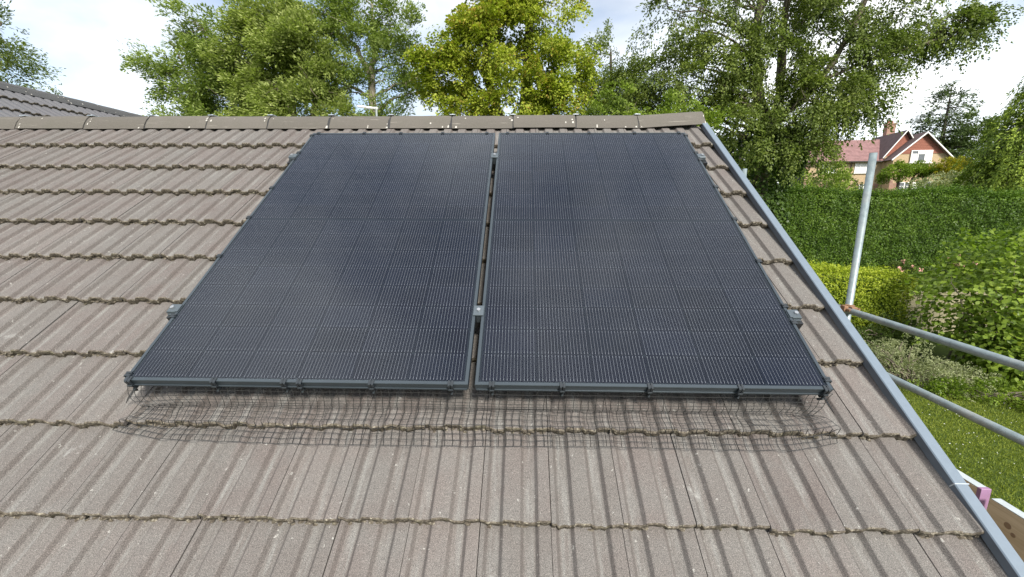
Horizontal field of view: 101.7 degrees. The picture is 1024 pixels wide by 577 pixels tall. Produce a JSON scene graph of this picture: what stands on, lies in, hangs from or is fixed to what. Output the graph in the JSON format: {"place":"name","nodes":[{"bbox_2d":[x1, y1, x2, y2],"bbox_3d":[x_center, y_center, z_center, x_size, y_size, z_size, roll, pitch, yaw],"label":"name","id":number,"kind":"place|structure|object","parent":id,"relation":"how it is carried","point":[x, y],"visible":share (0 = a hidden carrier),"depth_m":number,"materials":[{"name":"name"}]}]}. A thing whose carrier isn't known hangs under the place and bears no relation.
{"place":"outdoors","nodes":[
{"label":"outdoors","id":0,"kind":"place"},
{"bbox_2d":[0,0,1023,182],"label":"sky","id":1,"kind":"structure","parent":0,"point":[78,36],"materials":[{"name":"white"}]},
{"bbox_2d":[821,200,1023,511],"bbox_3d":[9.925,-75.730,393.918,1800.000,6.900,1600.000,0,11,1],"label":"ground","id":2,"kind":"structure","parent":0,"point":[940,351],"depth_m":7.84,"materials":[{"name":"green plant"}]},
{"bbox_2d":[0,0,66,95],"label":"weeping tree","id":3,"kind":"object","parent":2,"relation":"on","point":[11,60],"visible":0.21,"depth_m":15.17,"materials":[{"name":"green plant"}]},
{"bbox_2d":[116,0,305,116],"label":"feathery tree","id":4,"kind":"object","parent":2,"relation":"on","point":[197,99],"visible":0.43,"depth_m":16.80,"materials":[{"name":"green plant"}]},
{"bbox_2d":[196,0,359,116],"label":"feathery tree","id":5,"kind":"object","parent":2,"relation":"on","point":[275,39],"visible":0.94,"depth_m":15.52,"materials":[{"name":"green plant"}]},
{"bbox_2d":[303,0,427,115],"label":"feathery tree","id":6,"kind":"object","parent":2,"relation":"on","point":[378,34],"visible":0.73,"depth_m":16.47,"materials":[{"name":"green plant"}]},
{"bbox_2d":[401,0,603,115],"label":"maple tree","id":7,"kind":"object","parent":2,"relation":"on","point":[480,24],"visible":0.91,"depth_m":15.42,"materials":[{"name":"green plant"}]},
{"bbox_2d":[0,81,1023,576],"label":"house","id":8,"kind":"structure","parent":2,"relation":"on","point":[118,229],"depth_m":1.33,"materials":[{"name":"tile"}]},
{"bbox_2d":[357,105,377,115],"bbox_3d":[-2.048,0.156,6.455,0.321,5.619,0.180,0,11,1],"label":"tv aerial","id":9,"kind":"object","parent":8,"relation":"attached to","point":[368,107],"visible":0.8,"depth_m":5.92,"materials":[{"name":"metal"}]},
{"bbox_2d":[166,304,802,328],"bbox_3d":[-0.123,0.113,1.631,2.400,0.120,0.180,0,11,1],"label":"mounting rail","id":10,"kind":"object","parent":8,"relation":"attached to","point":[478,312],"visible":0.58,"depth_m":1.55,"materials":[{"name":"metal"}]},
{"bbox_2d":[475,131,833,399],"bbox_3d":[0.474,-0.301,1.957,1.149,1.067,1.489,0,11,1],"label":"solar panel","id":11,"kind":"object","parent":10,"relation":"attached to","point":[625,262],"visible":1,"depth_m":1.65,"materials":[{"name":"black glass"}]},
{"bbox_2d":[113,386,840,450],"bbox_3d":[-0.112,-0.206,1.964,2.370,1.151,1.544,0,11,1],"label":"bird guard net","id":12,"kind":"object","parent":11,"relation":"hanging from","point":[491,409],"visible":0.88,"depth_m":1.36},
{"bbox_2d":[287,153,707,169],"bbox_3d":[-0.097,-0.724,2.440,2.400,0.120,0.180,0,11,1],"label":"mounting rail","id":13,"kind":"object","parent":8,"relation":"attached to","point":[494,156],"visible":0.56,"depth_m":2.36,"materials":[{"name":"metal"}]},
{"bbox_2d":[124,132,494,394],"bbox_3d":[-0.697,-0.310,1.986,1.149,1.067,1.489,0,11,1],"label":"solar panel","id":14,"kind":"object","parent":13,"relation":"attached to","point":[348,260],"visible":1,"depth_m":1.69,"materials":[{"name":"black glass"}]},
{"bbox_2d":[570,17,682,115],"bbox_3d":[5.352,-6.379,20.697,5.497,13.069,3.315,0,11,1],"label":"slender tree","id":15,"kind":"object","parent":2,"relation":"on","point":[610,75],"visible":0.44,"depth_m":19.48,"materials":[{"name":"green plant"}]},
{"bbox_2d":[578,78,734,132],"bbox_3d":[5.303,-3.532,16.693,5.919,9.024,3.972,0,11,1],"label":"rounded tree","id":16,"kind":"object","parent":2,"relation":"on","point":[710,116],"visible":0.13,"depth_m":15.94,"materials":[{"name":"green plant"}]},
{"bbox_2d":[732,145,784,184],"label":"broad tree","id":17,"kind":"object","parent":2,"relation":"on","point":[752,170],"visible":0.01,"depth_m":48.46,"materials":[{"name":"green plant"}]},
{"bbox_2d":[774,168,815,200],"bbox_3d":[18.140,-4.897,27.288,4.310,5.853,3.275,0,11,1],"label":"garden shrub","id":18,"kind":"object","parent":2,"relation":"on","point":[807,180],"visible":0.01,"depth_m":26.64,"materials":[{"name":"green plant"}]},
{"bbox_2d":[610,0,1023,232],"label":"beech tree","id":19,"kind":"object","parent":2,"relation":"on","point":[789,146],"visible":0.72,"depth_m":17.54,"materials":[{"name":"green plant"}]},
{"bbox_2d":[800,161,858,200],"bbox_3d":[21.178,-5.422,28.095,5.826,6.377,4.224,0,11,1],"label":"garden shrub","id":20,"kind":"object","parent":2,"relation":"on","point":[838,179],"visible":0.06,"depth_m":27.46,"materials":[{"name":"green plant"}]},
{"bbox_2d":[805,164,863,191],"bbox_3d":[25.709,-7.312,33.724,5.341,5.514,3.826,0,11,1],"label":"garden shrub","id":21,"kind":"object","parent":2,"relation":"on","point":[829,186],"visible":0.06,"depth_m":33.13,"materials":[{"name":"green plant"}]},
{"bbox_2d":[840,153,877,319],"bbox_3d":[2.660,1.259,3.509,0.150,4.605,0.155,0,11,1],"label":"scaffold pole","id":22,"kind":"object","parent":2,"relation":"on","point":[866,196],"visible":0.49,"depth_m":3.19,"materials":[{"name":"metal"}]},
{"bbox_2d":[838,304,1023,371],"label":"guard rail","id":23,"kind":"object","parent":22,"relation":"attached to","point":[984,354],"depth_m":2.50,"materials":[{"name":"metal"}]},
{"bbox_2d":[887,372,1023,445],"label":"guard rail","id":24,"kind":"object","parent":22,"relation":"attached to","point":[1011,435],"depth_m":2.40,"materials":[{"name":"metal"}]},
{"bbox_2d":[806,259,918,350],"bbox_3d":[9.535,0.469,12.950,4.885,2.840,1.775,0,11,1],"label":"golden hedge","id":25,"kind":"object","parent":2,"relation":"on","point":[876,288],"visible":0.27,"depth_m":12.25,"materials":[{"name":"green plant"}]},
{"bbox_2d":[779,121,953,192],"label":"villa","id":26,"kind":"object","parent":2,"relation":"on","point":[907,146],"visible":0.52,"depth_m":49.07,"materials":[{"name":"red brick"}]},
{"bbox_2d":[853,162,867,173],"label":"window","id":27,"kind":"structure","parent":26,"relation":"in","point":[860,167],"depth_m":49.99,"materials":[{"name":"white paint"}]},
{"bbox_2d":[899,182,908,189],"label":"window","id":28,"kind":"structure","parent":26,"relation":"in","point":[904,184],"depth_m":48.12,"materials":[{"name":"white paint"}]},
{"bbox_2d":[909,150,932,162],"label":"window","id":29,"kind":"structure","parent":26,"relation":"in","point":[926,155],"depth_m":47.27,"materials":[{"name":"white paint"}]},
{"bbox_2d":[768,180,1023,273],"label":"tall hedge","id":30,"kind":"object","parent":2,"relation":"on","point":[916,231],"visible":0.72,"depth_m":22.51,"materials":[{"name":"green plant"}]},
{"bbox_2d":[854,304,939,360],"bbox_3d":[10.900,1.256,12.082,2.542,1.448,1.548,-3,11,-17],"label":"leafy shrub","id":31,"kind":"object","parent":2,"relation":"on","point":[887,333],"visible":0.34,"depth_m":11.99,"materials":[{"name":"green plant"}]},
{"bbox_2d":[882,258,923,278],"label":"flowering shrub","id":32,"kind":"object","parent":2,"relation":"on","point":[898,264],"visible":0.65,"depth_m":20.98,"materials":[{"name":"green plant"}]},
{"bbox_2d":[875,159,946,192],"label":"bush","id":33,"kind":"object","parent":2,"relation":"on","point":[913,170],"visible":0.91,"depth_m":42.21,"materials":[{"name":"green plant"}]},
{"bbox_2d":[822,266,1021,311],"bbox_3d":[21.038,0.136,18.440,18.788,1.383,9.188,0,11,1],"label":"ground cover","id":34,"kind":"object","parent":2,"relation":"on","point":[928,269],"visible":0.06,"depth_m":20.45,"materials":[{"name":"green plant"}]},
{"bbox_2d":[864,332,1005,402],"bbox_3d":[9.770,1.800,10.296,3.768,1.344,2.110,5,12,24],"label":"cotoneaster shrub","id":35,"kind":"object","parent":2,"relation":"on","point":[905,372],"visible":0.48,"depth_m":10.02,"materials":[{"name":"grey plant"}]},
{"bbox_2d":[905,170,978,199],"bbox_3d":[38.106,-8.061,36.358,7.860,4.563,5.162,0,11,1],"label":"garden shrub","id":36,"kind":"object","parent":2,"relation":"on","point":[940,182],"visible":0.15,"depth_m":36.30,"materials":[{"name":"green plant"}]},
{"bbox_2d":[905,79,996,169],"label":"pine tree","id":37,"kind":"object","parent":2,"relation":"on","point":[962,135],"visible":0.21,"depth_m":53.67,"materials":[{"name":"green plant"}]},
{"bbox_2d":[929,156,974,184],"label":"garden shrub","id":38,"kind":"object","parent":2,"relation":"on","point":[948,162],"visible":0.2,"depth_m":40.45,"materials":[{"name":"green plant"}]},
{"bbox_2d":[898,288,1006,332],"bbox_3d":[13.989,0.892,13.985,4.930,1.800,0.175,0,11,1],"label":"shrub","id":39,"kind":"object","parent":2,"relation":"on","point":[913,305],"visible":0.06,"depth_m":13.90,"materials":[{"name":"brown plant"}]},
{"bbox_2d":[940,253,977,276],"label":"flowering shrub","id":40,"kind":"object","parent":2,"relation":"on","point":[956,264],"visible":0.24,"depth_m":21.07,"materials":[{"name":"green plant"}]},
{"bbox_2d":[899,219,1023,385],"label":"hazel bush","id":41,"kind":"object","parent":2,"relation":"on","point":[1005,331],"visible":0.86,"depth_m":10.51,"materials":[{"name":"green plant"}]},
{"bbox_2d":[907,373,1023,409],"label":"ground shrub","id":42,"kind":"object","parent":2,"relation":"on","point":[1004,393],"visible":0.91,"depth_m":9.32,"materials":[{"name":"green plant"}]},
{"bbox_2d":[917,105,1023,166],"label":"broad tree","id":43,"kind":"object","parent":2,"relation":"on","point":[979,129],"visible":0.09,"depth_m":54.41,"materials":[{"name":"green plant"}]},
{"bbox_2d":[957,469,991,510],"bbox_3d":[1.994,0.787,2.519,0.041,0.204,1.561,0,11,1],"label":"toe board","id":44,"kind":"object","parent":2,"relation":"on","point":[981,492],"visible":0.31,"depth_m":1.75,"materials":[{"name":"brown wood"}]},
{"bbox_2d":[940,76,1023,200],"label":"cypress tree","id":45,"kind":"object","parent":2,"relation":"on","point":[1005,170],"visible":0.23,"depth_m":26.14,"materials":[{"name":"green plant"}]},
{"bbox_2d":[987,498,1023,561],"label":"toe board","id":46,"kind":"object","parent":2,"relation":"on","point":[1007,518],"visible":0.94,"depth_m":1.64,"materials":[{"name":"brown wood"}]}
]}

